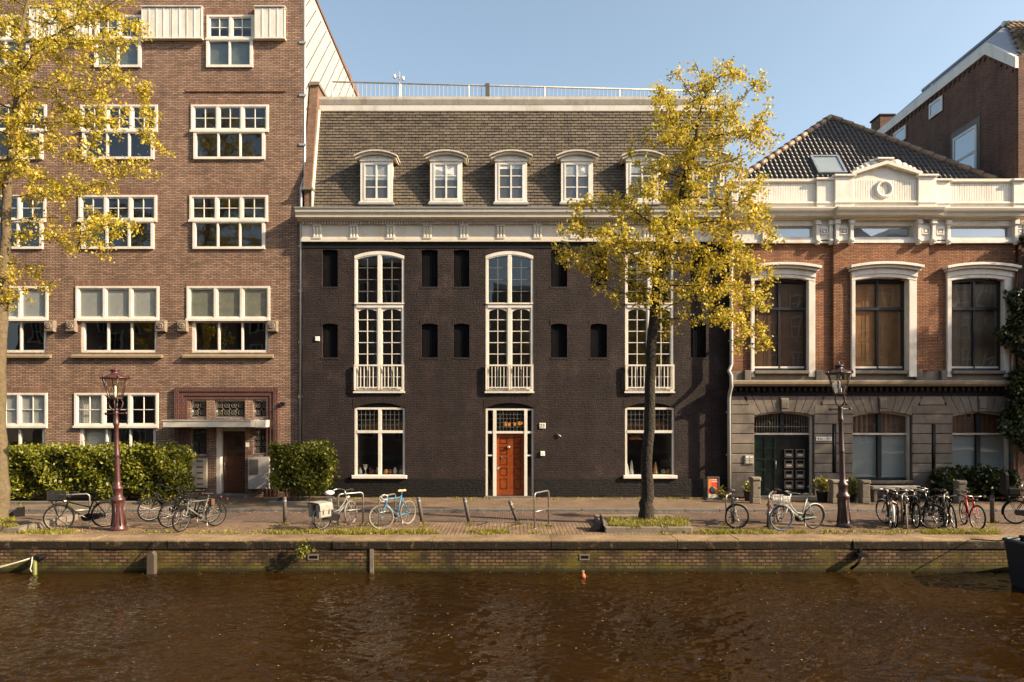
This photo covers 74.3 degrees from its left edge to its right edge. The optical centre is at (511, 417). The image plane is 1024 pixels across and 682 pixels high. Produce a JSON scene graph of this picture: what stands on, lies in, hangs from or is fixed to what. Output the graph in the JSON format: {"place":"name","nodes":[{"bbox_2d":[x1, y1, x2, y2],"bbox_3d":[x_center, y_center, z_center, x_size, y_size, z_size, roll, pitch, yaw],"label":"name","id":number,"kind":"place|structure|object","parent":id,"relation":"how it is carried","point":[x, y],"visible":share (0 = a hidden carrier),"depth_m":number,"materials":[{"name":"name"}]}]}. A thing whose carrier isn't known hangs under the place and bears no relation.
{"place":"outdoors","nodes":[
{"label":"outdoors","id":0,"kind":"place"},
{"bbox_2d":[0,0,360,498],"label":"office building","id":1,"kind":"structure","parent":0,"point":[184,311],"depth_m":24.85,"materials":[{"name":"brown brick"}]},
{"bbox_2d":[0,9,29,67],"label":"window","id":2,"kind":"structure","parent":1,"relation":"in","point":[6,38],"depth_m":24.84,"materials":[{"name":"white paint"}]},
{"bbox_2d":[0,189,46,248],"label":"window","id":3,"kind":"structure","parent":1,"relation":"in","point":[21,209],"depth_m":25.54,"materials":[{"name":"white paint"}]},
{"bbox_2d":[0,99,47,159],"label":"window","id":4,"kind":"structure","parent":1,"relation":"in","point":[3,149],"depth_m":24.84,"materials":[{"name":"white paint"}]},
{"bbox_2d":[6,387,48,446],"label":"window","id":5,"kind":"structure","parent":1,"relation":"in","point":[26,407],"depth_m":24.90,"materials":[{"name":"white paint"}]},
{"bbox_2d":[7,280,51,357],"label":"window","id":6,"kind":"structure","parent":1,"relation":"in","point":[26,333],"depth_m":24.90,"materials":[{"name":"white paint"}]},
{"bbox_2d":[70,280,162,357],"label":"window","id":7,"kind":"structure","parent":1,"relation":"in","point":[115,315],"depth_m":24.90,"materials":[{"name":"white paint"}]},
{"bbox_2d":[73,387,159,448],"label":"window","id":8,"kind":"structure","parent":1,"relation":"in","point":[141,422],"depth_m":25.00,"materials":[{"name":"white paint"}]},
{"bbox_2d":[93,9,142,67],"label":"window","id":9,"kind":"structure","parent":1,"relation":"in","point":[133,57],"depth_m":24.87,"materials":[{"name":"white paint"}]},
{"bbox_2d":[77,189,158,248],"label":"window","id":10,"kind":"structure","parent":1,"relation":"in","point":[140,205],"depth_m":24.87,"materials":[{"name":"white paint"}]},
{"bbox_2d":[78,99,158,159],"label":"window","id":11,"kind":"structure","parent":1,"relation":"in","point":[117,150],"depth_m":24.91,"materials":[{"name":"white paint"}]},
{"bbox_2d":[190,458,207,487],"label":"mailbox bank","id":12,"kind":"structure","parent":1,"relation":"attached to","point":[199,468],"depth_m":24.71,"materials":[{"name":"metal"}]},
{"bbox_2d":[192,400,205,417],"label":"entrance window","id":13,"kind":"structure","parent":1,"relation":"in","point":[200,405],"depth_m":24.95,"materials":[{"name":"white paint"}]},
{"bbox_2d":[191,428,206,454],"bbox_3d":[-11.536,0.876,25.488,0.628,1.020,1.184,0,0,0],"label":"entrance window","id":14,"kind":"structure","parent":1,"relation":"in","point":[198,435],"depth_m":24.96,"materials":[{"name":"black glass"}]},
{"bbox_2d":[182,280,273,357],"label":"window","id":15,"kind":"structure","parent":1,"relation":"in","point":[225,315],"depth_m":24.90,"materials":[{"name":"white paint"}]},
{"bbox_2d":[188,189,268,248],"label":"window","id":16,"kind":"structure","parent":1,"relation":"in","point":[221,218],"depth_m":25.31,"materials":[{"name":"white paint"}]},
{"bbox_2d":[190,99,269,159],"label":"window","id":17,"kind":"structure","parent":1,"relation":"in","point":[222,129],"depth_m":24.90,"materials":[{"name":"white paint"}]},
{"bbox_2d":[205,9,255,67],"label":"window","id":18,"kind":"structure","parent":1,"relation":"in","point":[230,32],"depth_m":24.86,"materials":[{"name":"white paint"}]},
{"bbox_2d":[224,431,244,492],"bbox_3d":[-10.306,1.650,25.178,0.889,2.280,0.144,0,0,0],"label":"door","id":19,"kind":"structure","parent":1,"relation":"in","point":[234,441],"depth_m":25.19,"materials":[{"name":"brown wood"}]},
{"bbox_2d":[216,400,256,417],"bbox_3d":[-10.385,-0.327,25.488,1.099,0.654,1.184,0,0,0],"label":"entrance window","id":20,"kind":"structure","parent":1,"relation":"in","point":[227,408],"depth_m":24.98,"materials":[{"name":"white paint"}]},
{"bbox_2d":[248,457,269,488],"bbox_3d":[-9.247,2.008,24.682,0.759,1.164,0.134,0,0,0],"label":"utility cabinet","id":21,"kind":"object","parent":1,"relation":"attached to","point":[258,468],"visible":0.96,"depth_m":24.63,"materials":[{"name":"metal"}]},
{"bbox_2d":[254,400,265,417],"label":"entrance window","id":22,"kind":"structure","parent":1,"relation":"in","point":[261,404],"depth_m":24.95,"materials":[{"name":"white paint"}]},
{"bbox_2d":[254,428,265,453],"bbox_3d":[-9.247,0.850,25.488,0.549,0.968,1.184,0,0,0],"label":"entrance window","id":23,"kind":"structure","parent":1,"relation":"in","point":[261,432],"depth_m":24.95,"materials":[{"name":"white paint"}]},
{"bbox_2d":[0,571,1023,681],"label":"canal water","id":24,"kind":"structure","parent":0,"point":[64,620],"depth_m":12.16,"materials":[{"name":"brown liquid"}]},
{"bbox_2d":[31,554,47,574],"bbox_3d":[-11.436,3.845,16.360,0.189,1.050,0.320,0,0,0],"label":"mooring post","id":25,"kind":"object","parent":24,"relation":"in","point":[34,563],"visible":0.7,"depth_m":16.22,"materials":[{"name":"yellow metal"}]},
{"bbox_2d":[1002,535,1023,588],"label":"moored boat","id":26,"kind":"object","parent":24,"relation":"on","point":[1014,548],"visible":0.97,"depth_m":15.04,"materials":[{"name":"black metal"}]},
{"bbox_2d":[0,523,1023,534],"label":"quay pavement","id":27,"kind":"structure","parent":0,"point":[584,528],"depth_m":18.38,"materials":[{"name":"beige stone"}]},
{"bbox_2d":[9,506,24,516],"bbox_3d":[-14.358,2.779,19.374,0.341,0.421,0.620,0,0,0],"label":"steel guard","id":28,"kind":"object","parent":27,"relation":"on","point":[18,512],"visible":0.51,"depth_m":19.43,"materials":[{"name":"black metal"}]},
{"bbox_2d":[0,514,77,532],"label":"tree pit","id":29,"kind":"object","parent":27,"relation":"on","point":[31,521],"visible":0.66,"depth_m":18.59,"materials":[{"name":"grey stone"}]},
{"bbox_2d":[0,0,175,518],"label":"elm tree","id":30,"kind":"object","parent":29,"relation":"on","point":[23,68],"visible":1,"depth_m":18.74,"materials":[{"name":"yellow plant"}]},
{"bbox_2d":[54,493,91,525],"bbox_3d":[-12.264,2.555,18.876,0.905,0.869,0.114,0,0,-29],"label":"bicycle rack","id":31,"kind":"object","parent":27,"relation":"on","point":[75,510],"visible":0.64,"depth_m":18.93,"materials":[{"name":"metal"}]},
{"bbox_2d":[43,490,110,530],"bbox_3d":[-11.489,2.443,18.110,1.788,1.084,0.642,0,-1,-39],"label":"bicycle","id":32,"kind":"object","parent":27,"relation":"on","point":[91,516],"visible":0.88,"depth_m":17.94,"materials":[{"name":"metal"}]},
{"bbox_2d":[99,365,130,530],"bbox_3d":[-10.518,0.794,17.978,0.756,4.392,0.724,-1,0,0],"label":"street lamp","id":33,"kind":"object","parent":27,"relation":"on","point":[118,517],"visible":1,"depth_m":17.91,"materials":[{"name":"red metal"}]},
{"bbox_2d":[158,488,221,527],"bbox_3d":[-8.926,2.463,18.761,1.684,1.041,0.611,0,0,-33],"label":"bicycle","id":34,"kind":"object","parent":27,"relation":"on","point":[193,515],"visible":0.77,"depth_m":18.76,"materials":[{"name":"metal"}]},
{"bbox_2d":[172,492,227,531],"bbox_3d":[-8.312,2.504,18.100,0.607,0.974,1.700,0,0,39],"label":"bicycle","id":35,"kind":"object","parent":27,"relation":"on","point":[210,502],"visible":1,"depth_m":18.23,"materials":[{"name":"silver metal"}]},
{"bbox_2d":[308,488,356,529],"bbox_3d":[-4.745,2.462,18.391,0.634,1.052,1.751,3,2,31],"label":"bicycle","id":36,"kind":"object","parent":27,"relation":"on","point":[321,509],"visible":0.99,"depth_m":17.95,"materials":[{"name":"silver metal"}]},
{"bbox_2d":[336,492,363,526],"bbox_3d":[-4.491,2.534,18.815,0.880,0.913,0.114,0,0,-41],"label":"bicycle rack","id":37,"kind":"object","parent":27,"relation":"on","point":[362,508],"visible":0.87,"depth_m":18.87,"materials":[{"name":"metal"}]},
{"bbox_2d":[368,489,415,529],"bbox_3d":[-3.206,2.482,18.521,0.490,1.010,1.649,-1,-1,32],"label":"bicycle","id":38,"kind":"object","parent":27,"relation":"on","point":[394,515],"visible":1,"depth_m":18.35,"materials":[{"name":"blue metal"}]},
{"bbox_2d":[0,496,1016,534],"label":"grass","id":39,"kind":"structure","parent":27,"relation":"on","point":[613,521],"depth_m":17.59,"materials":[{"name":"green plant"}]},
{"bbox_2d":[532,490,549,528],"bbox_3d":[0.814,2.499,18.554,0.114,0.982,0.929,0,0,31],"label":"bicycle rack","id":40,"kind":"object","parent":27,"relation":"on","point":[535,493],"visible":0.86,"depth_m":18.46,"materials":[{"name":"metal"}]},
{"bbox_2d":[594,514,691,532],"bbox_3d":[3.546,2.919,18.675,2.262,0.201,2.350,0,0,0],"label":"tree pit","id":41,"kind":"object","parent":27,"relation":"on","point":[644,529],"visible":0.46,"depth_m":17.50,"materials":[{"name":"grey stone"}]},
{"bbox_2d":[551,56,786,519],"bbox_3d":[4.308,-3.509,18.833,6.439,12.816,3.654,0,0,-11],"label":"elm tree","id":42,"kind":"object","parent":41,"relation":"on","point":[667,243],"visible":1,"depth_m":18.65,"materials":[{"name":"yellow plant"}]},
{"bbox_2d":[722,487,748,528],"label":"bicycle","id":43,"kind":"object","parent":27,"relation":"on","point":[732,506],"visible":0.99,"depth_m":18.30,"materials":[{"name":"metal"}]},
{"bbox_2d":[758,487,783,526],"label":"bicycle","id":44,"kind":"object","parent":27,"relation":"on","point":[775,512],"visible":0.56,"depth_m":18.98,"materials":[{"name":"metal"}]},
{"bbox_2d":[769,491,824,530],"bbox_3d":[7.632,2.465,17.971,1.758,1.045,0.642,0,3,-18],"label":"bicycle","id":45,"kind":"object","parent":27,"relation":"on","point":[801,517],"visible":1,"depth_m":17.94,"materials":[{"name":"metal"}]},
{"bbox_2d":[825,361,853,527],"bbox_3d":[9.023,0.713,18.505,0.756,4.556,0.724,-2,0,0],"label":"street lamp","id":46,"kind":"object","parent":27,"relation":"on","point":[843,511],"visible":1,"depth_m":18.44,"materials":[{"name":"black metal"}]},
{"bbox_2d":[875,487,901,528],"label":"bicycle","id":47,"kind":"object","parent":27,"relation":"on","point":[890,509],"visible":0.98,"depth_m":18.52,"materials":[{"name":"metal"}]},
{"bbox_2d":[883,488,908,527],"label":"bicycle","id":48,"kind":"object","parent":27,"relation":"on","point":[896,499],"visible":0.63,"depth_m":18.43,"materials":[{"name":"metal"}]},
{"bbox_2d":[893,489,920,528],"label":"bicycle","id":49,"kind":"object","parent":27,"relation":"on","point":[905,509],"visible":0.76,"depth_m":18.26,"materials":[{"name":"silver metal"}]},
{"bbox_2d":[900,489,925,527],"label":"bicycle","id":50,"kind":"object","parent":27,"relation":"on","point":[914,499],"visible":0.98,"depth_m":18.43,"materials":[{"name":"metal"}]},
{"bbox_2d":[908,487,947,528],"bbox_3d":[11.394,2.421,18.729,0.644,1.126,1.540,-3,-1,11],"label":"bicycle","id":51,"kind":"object","parent":27,"relation":"on","point":[925,505],"visible":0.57,"depth_m":18.22,"materials":[{"name":"metal"}]},
{"bbox_2d":[917,486,942,523],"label":"bicycle","id":52,"kind":"object","parent":27,"relation":"on","point":[933,508],"visible":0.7,"depth_m":19.06,"materials":[{"name":"metal"}]},
{"bbox_2d":[936,488,959,527],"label":"bicycle","id":53,"kind":"object","parent":27,"relation":"on","point":[944,505],"visible":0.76,"depth_m":18.55,"materials":[{"name":"metal"}]},
{"bbox_2d":[934,490,962,528],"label":"bicycle","id":54,"kind":"object","parent":27,"relation":"on","point":[949,516],"visible":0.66,"depth_m":18.10,"materials":[{"name":"metal"}]},
{"bbox_2d":[959,490,985,528],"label":"bicycle","id":55,"kind":"object","parent":27,"relation":"on","point":[968,514],"visible":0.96,"depth_m":18.17,"materials":[{"name":"metal"}]},
{"bbox_2d":[990,495,994,522],"bbox_3d":[13.642,2.606,19.193,0.117,0.808,0.117,-1,0,0],"label":"bollard","id":56,"kind":"object","parent":27,"relation":"on","point":[992,512],"visible":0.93,"depth_m":19.16,"materials":[{"name":"metal"}]},
{"bbox_2d":[999,471,1023,523],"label":"bicycle","id":57,"kind":"object","parent":27,"relation":"on","point":[1005,489],"visible":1,"depth_m":18.97,"materials":[{"name":"metal"}]},
{"bbox_2d":[294,81,733,497],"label":"warehouse","id":58,"kind":"structure","parent":0,"point":[454,315],"depth_m":24.70,"materials":[{"name":"brick"}]},
{"bbox_2d":[353,251,404,392],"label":"tall window","id":59,"kind":"structure","parent":58,"relation":"in","point":[379,281],"depth_m":25.81,"materials":[{"name":"white paint"}]},
{"bbox_2d":[352,403,406,478],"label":"shop window","id":60,"kind":"structure","parent":58,"relation":"in","point":[379,427],"depth_m":25.81,"materials":[{"name":"glass"}]},
{"bbox_2d":[485,251,533,392],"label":"tall window","id":61,"kind":"structure","parent":58,"relation":"in","point":[509,280],"depth_m":26.45,"materials":[{"name":"white paint"}]},
{"bbox_2d":[497,433,523,494],"bbox_3d":[-0.061,1.714,24.861,1.012,2.273,0.177,0,0,0],"label":"door","id":62,"kind":"structure","parent":58,"relation":"in","point":[510,446],"depth_m":24.86,"materials":[{"name":"orange wood"}]},
{"bbox_2d":[331,81,718,96],"bbox_3d":[0.630,-12.786,27.362,15.722,1.385,0.206,0,0,-2],"label":"roof railing","id":63,"kind":"object","parent":58,"relation":"on","point":[487,89],"visible":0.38,"depth_m":27.25,"materials":[{"name":"metal"}]},
{"bbox_2d":[624,251,674,392],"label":"tall window","id":64,"kind":"structure","parent":58,"relation":"in","point":[636,321],"depth_m":25.82,"materials":[{"name":"white paint"}]},
{"bbox_2d":[623,403,676,478],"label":"shop window","id":65,"kind":"structure","parent":58,"relation":"in","point":[663,444],"depth_m":25.76,"materials":[{"name":"glass"}]},
{"bbox_2d":[8,512,1023,521],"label":"road","id":66,"kind":"structure","parent":0,"point":[502,517],"depth_m":20.26,"materials":[{"name":"brick"}]},
{"bbox_2d":[137,484,203,520],"bbox_3d":[-10.001,2.461,19.821,1.746,1.054,0.630,0,-3,-30],"label":"bicycle","id":67,"kind":"object","parent":66,"relation":"on","point":[160,502],"visible":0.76,"depth_m":19.65,"materials":[{"name":"metal"}]},
{"bbox_2d":[3,497,1021,533],"bbox_3d":[0.005,2.930,21.072,30.020,0.088,7.676,0,0,0],"label":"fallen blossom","id":68,"kind":"object","parent":66,"relation":"on","point":[516,512],"visible":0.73,"depth_m":21.17,"materials":[{"name":"yellow plant"}]},
{"bbox_2d":[13,572,1018,678],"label":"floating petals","id":69,"kind":"object","parent":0,"point":[541,614],"visible":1,"depth_m":12.15,"materials":[{"name":"plant"}]},
{"bbox_2d":[11,497,1023,511],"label":"pavement","id":70,"kind":"structure","parent":0,"point":[251,502],"depth_m":22.94,"materials":[{"name":"grey stone"}]},
{"bbox_2d":[10,496,205,503],"bbox_3d":[-16.536,2.870,23.660,11.088,0.120,1.880,0,0,0],"label":"planting bed","id":71,"kind":"object","parent":70,"relation":"on","point":[84,500],"visible":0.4,"depth_m":23.36,"materials":[{"name":"brown soil"}]},
{"bbox_2d":[8,439,199,503],"bbox_3d":[-16.341,1.822,23.444,10.476,2.325,1.985,0,0,0],"label":"box hedge","id":72,"kind":"object","parent":71,"relation":"on","point":[41,469],"visible":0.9,"depth_m":22.99,"materials":[{"name":"green plant"}]},
{"bbox_2d":[141,491,184,504],"bbox_3d":[-11.697,2.721,22.657,1.516,0.508,0.420,0,0,0],"label":"wall plant","id":73,"kind":"object","parent":70,"relation":"on","point":[151,502],"depth_m":22.64,"materials":[{"name":"green plant"}]},
{"bbox_2d":[268,496,333,503],"bbox_3d":[-7.284,2.870,23.660,1.848,0.120,1.880,0,0,0],"label":"planting bed","id":74,"kind":"object","parent":70,"relation":"on","point":[306,500],"visible":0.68,"depth_m":23.36,"materials":[{"name":"brown soil"}]},
{"bbox_2d":[265,439,339,499],"bbox_3d":[-7.256,1.801,23.277,2.421,2.200,1.858,0,0,0],"label":"box hedge","id":75,"kind":"object","parent":74,"relation":"on","point":[304,468],"visible":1,"depth_m":22.93,"materials":[{"name":"green plant"}]},
{"bbox_2d":[703,477,721,499],"bbox_3d":[7.134,2.503,24.025,0.560,0.813,0.450,0,0,0],"label":"poster stand","id":76,"kind":"object","parent":70,"relation":"on","point":[712,485],"visible":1,"depth_m":23.98,"materials":[{"name":"paper"}]},
{"bbox_2d":[740,480,749,500],"bbox_3d":[8.288,2.544,23.599,0.593,0.733,0.648,0,0,29],"label":"potted plant","id":77,"kind":"object","parent":70,"relation":"on","point":[746,491],"visible":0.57,"depth_m":23.54,"materials":[{"name":"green plant"}]},
{"bbox_2d":[749,476,760,503],"bbox_3d":[8.293,2.461,23.038,0.319,0.897,0.319,0,0,0],"label":"stone post","id":78,"kind":"object","parent":70,"relation":"on","point":[755,498],"visible":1,"depth_m":22.90,"materials":[{"name":"beige stone"}]},
{"bbox_2d":[807,476,828,501],"bbox_3d":[10.736,2.446,23.455,0.893,0.927,0.668,0,0,21],"label":"potted plant","id":79,"kind":"object","parent":70,"relation":"on","point":[822,493],"visible":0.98,"depth_m":23.32,"materials":[{"name":"green plant"}]},
{"bbox_2d":[828,479,838,503],"bbox_3d":[11.009,2.510,23.038,0.319,0.800,0.319,0,0,0],"label":"stone post","id":80,"kind":"object","parent":70,"relation":"on","point":[833,489],"visible":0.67,"depth_m":22.91,"materials":[{"name":"beige stone"}]},
{"bbox_2d":[846,477,857,501],"bbox_3d":[11.837,2.481,23.348,0.548,0.859,0.614,0,0,0],"label":"potted plant","id":81,"kind":"object","parent":70,"relation":"on","point":[853,492],"visible":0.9,"depth_m":23.31,"materials":[{"name":"green plant"}]},
{"bbox_2d":[857,479,870,503],"bbox_3d":[12.016,2.510,23.038,0.319,0.800,0.319,0,0,0],"label":"stone post","id":82,"kind":"object","parent":70,"relation":"on","point":[863,491],"visible":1,"depth_m":22.91,"materials":[{"name":"beige stone"}]},
{"bbox_2d":[870,485,919,501],"bbox_3d":[13.231,2.633,23.428,1.652,0.555,0.400,0,0,0],"label":"stone bench","id":83,"kind":"object","parent":70,"relation":"on","point":[873,493],"visible":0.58,"depth_m":23.28,"materials":[{"name":"stone"}]},
{"bbox_2d":[877,20,1023,496],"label":"gabled townhouse","id":84,"kind":"structure","parent":70,"relation":"on","point":[967,108],"depth_m":26.46,"materials":[{"name":"brown brick"}]},
{"bbox_2d":[870,114,895,130],"bbox_3d":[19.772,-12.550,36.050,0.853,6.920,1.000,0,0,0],"label":"chimney","id":85,"kind":"object","parent":84,"relation":"on","point":[878,121],"visible":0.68,"depth_m":35.60,"materials":[{"name":"brown brick"}]},
{"bbox_2d":[893,124,905,140],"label":"window","id":86,"kind":"structure","parent":84,"relation":"in","point":[900,134],"depth_m":31.67,"materials":[{"name":"glass"}]},
{"bbox_2d":[929,95,942,119],"bbox_3d":[18.250,-13.365,29.100,0.040,0.650,0.900,0,0,0],"label":"window","id":87,"kind":"structure","parent":84,"relation":"in","point":[936,106],"depth_m":29.06,"materials":[{"name":"glass"}]},
{"bbox_2d":[953,124,976,168],"bbox_3d":[18.250,-10.415,27.250,0.040,2.250,1.400,0,0,0],"label":"window","id":88,"kind":"structure","parent":84,"relation":"in","point":[964,144],"depth_m":27.08,"materials":[{"name":"glass"}]},
{"bbox_2d":[952,480,966,503],"bbox_3d":[15.277,2.522,23.038,0.319,0.776,0.319,0,0,0],"label":"stone post","id":89,"kind":"object","parent":70,"relation":"on","point":[960,484],"visible":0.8,"depth_m":22.92,"materials":[{"name":"grey stone"}]},
{"bbox_2d":[927,463,1023,501],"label":"leafy shrub","id":90,"kind":"object","parent":70,"relation":"on","point":[982,481],"visible":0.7,"depth_m":23.50,"materials":[{"name":"green plant"}]},
{"bbox_2d":[588,514,603,531],"bbox_3d":[2.182,2.795,17.953,0.427,0.390,0.620,0,0,0],"label":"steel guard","id":91,"kind":"object","parent":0,"point":[597,527],"visible":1,"depth_m":17.66,"materials":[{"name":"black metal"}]},
{"bbox_2d":[318,0,1023,181],"label":"sky","id":92,"kind":"structure","parent":0,"point":[857,61],"materials":[{"name":"blue"}]},
{"bbox_2d":[726,114,1023,499],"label":"brick stone house","id":93,"kind":"structure","parent":0,"point":[894,257],"depth_m":24.43,"materials":[{"name":"brick"}]},
{"bbox_2d":[754,435,775,494],"bbox_3d":[9.234,1.714,24.645,0.824,2.172,0.169,0,0,0],"label":"door","id":94,"kind":"structure","parent":93,"relation":"in","point":[764,445],"depth_m":24.67,"materials":[{"name":"green paint"}]},
{"bbox_2d":[747,262,821,376],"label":"sash window","id":95,"kind":"structure","parent":93,"relation":"in","point":[790,319],"depth_m":24.67,"materials":[{"name":"paint"}]},
{"bbox_2d":[772,227,811,237],"bbox_3d":[10.110,-6.716,24.950,1.520,0.425,0.920,0,0,0],"label":"attic window","id":96,"kind":"structure","parent":93,"relation":"in","point":[787,232],"depth_m":24.54,"materials":[{"name":"glass"}]},
{"bbox_2d":[776,435,808,494],"bbox_3d":[10.244,1.714,24.669,1.190,2.172,0.122,0,0,0],"label":"letterbox door","id":97,"kind":"structure","parent":93,"relation":"in","point":[792,451],"depth_m":24.66,"materials":[{"name":"black wood"}]},
{"bbox_2d":[854,227,910,237],"bbox_3d":[13.355,-6.716,24.950,2.215,0.425,0.920,0,0,0],"label":"attic window","id":98,"kind":"structure","parent":93,"relation":"in","point":[859,232],"depth_m":24.54,"materials":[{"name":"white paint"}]},
{"bbox_2d":[853,411,913,483],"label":"window","id":99,"kind":"structure","parent":93,"relation":"in","point":[881,442],"depth_m":24.71,"materials":[{"name":"glass"}]},
{"bbox_2d":[847,261,924,376],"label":"sash window","id":100,"kind":"structure","parent":93,"relation":"in","point":[883,316],"depth_m":24.60,"materials":[{"name":"paint"}]},
{"bbox_2d":[951,227,1008,237],"bbox_3d":[16.910,-6.716,24.950,2.241,0.425,0.920,0,0,0],"label":"attic window","id":101,"kind":"structure","parent":93,"relation":"in","point":[956,232],"depth_m":24.54,"materials":[{"name":"glass"}]},
{"bbox_2d":[952,411,1008,472],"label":"window","id":102,"kind":"structure","parent":93,"relation":"in","point":[975,440],"depth_m":24.71,"materials":[{"name":"glass"}]},
{"bbox_2d":[942,262,1021,376],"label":"sash window","id":103,"kind":"structure","parent":93,"relation":"in","point":[973,310],"depth_m":24.64,"materials":[{"name":"paint"}]},
{"bbox_2d":[987,235,1023,498],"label":"ivy","id":104,"kind":"object","parent":93,"relation":"attached to","point":[1009,333],"visible":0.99,"depth_m":24.00,"materials":[{"name":"green plant"}]},
{"bbox_3d":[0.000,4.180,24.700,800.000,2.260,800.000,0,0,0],"label":"ground","id":105,"kind":"structure","parent":0,"visible":0},
{"bbox_2d":[0,534,1018,572],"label":"quay wall","id":106,"kind":"structure","parent":105,"relation":"on","point":[245,553],"depth_m":16.50,"materials":[{"name":"brick"}]},
{"bbox_2d":[147,541,156,573],"bbox_3d":[-8.716,3.745,16.365,0.172,1.530,0.169,0,0,0],"label":"timber fender","id":107,"kind":"object","parent":106,"relation":"attached to","point":[152,562],"visible":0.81,"depth_m":16.28,"materials":[{"name":"grey wood"}]},
{"bbox_2d":[293,538,315,558],"bbox_3d":[-4.994,3.162,16.282,0.536,0.509,0.346,0,0,22],"label":"wall plant","id":108,"kind":"object","parent":106,"relation":"attached to","point":[303,550],"depth_m":16.28,"materials":[{"name":"green plant"}]},
{"bbox_2d":[850,549,868,569],"bbox_3d":[8.395,3.444,16.383,0.403,0.506,0.234,0,0,0],"label":"mooring bracket","id":109,"kind":"object","parent":106,"relation":"attached to","point":[860,554],"visible":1,"depth_m":16.32,"materials":[{"name":"black metal"}]},
{"bbox_2d":[9,508,1023,511],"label":"kerb","id":110,"kind":"structure","parent":105,"relation":"on","point":[516,509],"depth_m":21.50,"materials":[{"name":"stone"}]},
{"bbox_2d":[64,522,1023,522],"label":"road edging","id":111,"kind":"object","parent":105,"relation":"on","point":[501,522],"visible":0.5,"depth_m":19.21,"materials":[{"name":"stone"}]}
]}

